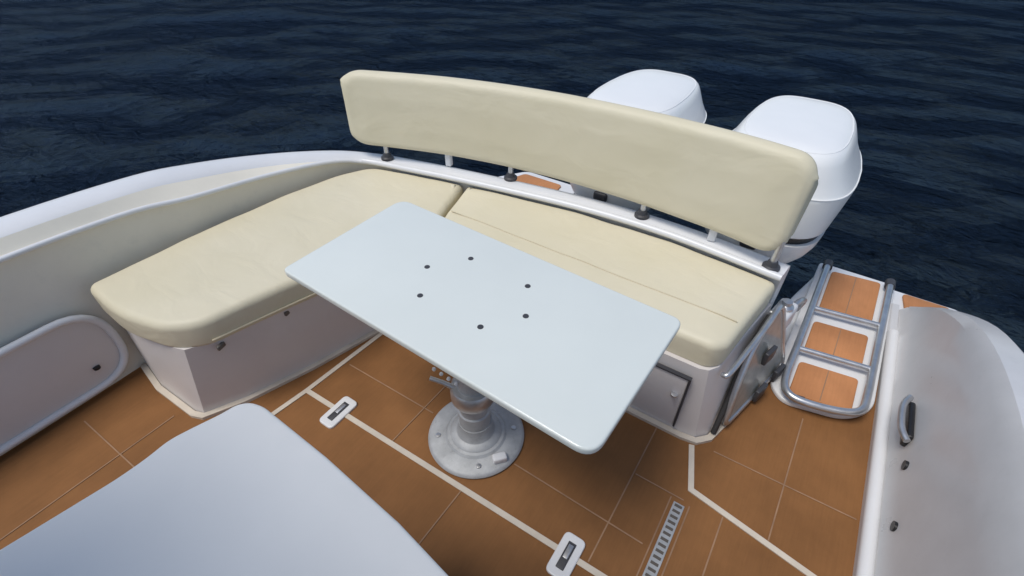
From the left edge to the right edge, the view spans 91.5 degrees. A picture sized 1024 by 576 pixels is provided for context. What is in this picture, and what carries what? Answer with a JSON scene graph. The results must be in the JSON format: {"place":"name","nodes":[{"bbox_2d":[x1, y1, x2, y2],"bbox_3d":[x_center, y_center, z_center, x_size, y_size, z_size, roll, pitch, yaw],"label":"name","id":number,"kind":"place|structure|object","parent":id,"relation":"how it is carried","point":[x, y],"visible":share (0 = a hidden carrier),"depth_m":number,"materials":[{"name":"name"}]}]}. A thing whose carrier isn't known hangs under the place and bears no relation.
{"place":"outdoors","nodes":[
{"label":"outdoors","id":0,"kind":"place"},
{"bbox_2d":[0,0,1023,352],"bbox_3d":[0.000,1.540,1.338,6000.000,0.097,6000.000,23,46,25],"label":"water","id":1,"kind":"structure","parent":0,"point":[928,94],"depth_m":5.99,"materials":[{"name":"blue liquid"}]},
{"bbox_2d":[0,150,1023,575],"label":"motorboat","id":2,"kind":"object","parent":1,"relation":"in","point":[732,464],"visible":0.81,"depth_m":1.76,"materials":[{"name":"grey plastic"}]},
{"bbox_2d":[0,403,447,575],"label":"counter module","id":3,"kind":"object","parent":2,"relation":"on","point":[248,489],"visible":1,"depth_m":0.79,"materials":[{"name":"white plastic"}]},
{"bbox_2d":[91,169,462,347],"bbox_3d":[-0.875,-0.207,2.097,1.465,0.125,0.683,-27,48,-28],"label":"seat cushion","id":4,"kind":"object","parent":2,"relation":"on","point":[221,281],"visible":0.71,"depth_m":1.88,"materials":[{"name":"beige leather"}]},
{"bbox_2d":[285,202,679,478],"bbox_3d":[-0.113,0.275,1.612,1.036,0.699,0.490,25,47,26],"label":"pedestal table","id":5,"kind":"object","parent":2,"relation":"on","point":[508,338],"visible":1,"depth_m":1.34,"materials":[{"name":"white plastic"}]},
{"bbox_2d":[340,70,818,271],"bbox_3d":[0.131,-0.586,2.087,2.008,0.419,0.249,19,45,21],"label":"backrest","id":6,"kind":"object","parent":2,"relation":"attached to","point":[754,191],"visible":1,"depth_m":1.99,"materials":[{"name":"beige leather"}]},
{"bbox_2d":[445,187,774,366],"bbox_3d":[0.283,-0.121,1.997,1.362,0.125,0.483,23,46,25],"label":"seat cushion","id":7,"kind":"object","parent":2,"relation":"on","point":[715,308],"visible":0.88,"depth_m":1.86,"materials":[{"name":"beige leather"}]},
{"bbox_2d":[570,69,706,210],"bbox_3d":[0.607,-0.274,2.933,0.582,1.759,1.002,23,46,25],"label":"outboard motor","id":8,"kind":"object","parent":2,"relation":"attached to","point":[670,93],"visible":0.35,"depth_m":2.39,"materials":[{"name":"white paint"}]},
{"bbox_2d":[705,95,861,263],"bbox_3d":[1.190,-0.020,2.642,0.582,1.759,1.002,23,46,25],"label":"outboard motor","id":9,"kind":"object","parent":2,"relation":"attached to","point":[822,134],"visible":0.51,"depth_m":2.02,"materials":[{"name":"white paint"}]},
{"bbox_2d":[770,259,895,418],"bbox_3d":[1.434,0.192,2.185,0.378,0.075,1.047,23,46,25],"label":"boarding ladder","id":10,"kind":"object","parent":2,"relation":"on","point":[835,345],"visible":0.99,"depth_m":2.12,"materials":[{"name":"silver metal"}]}
]}

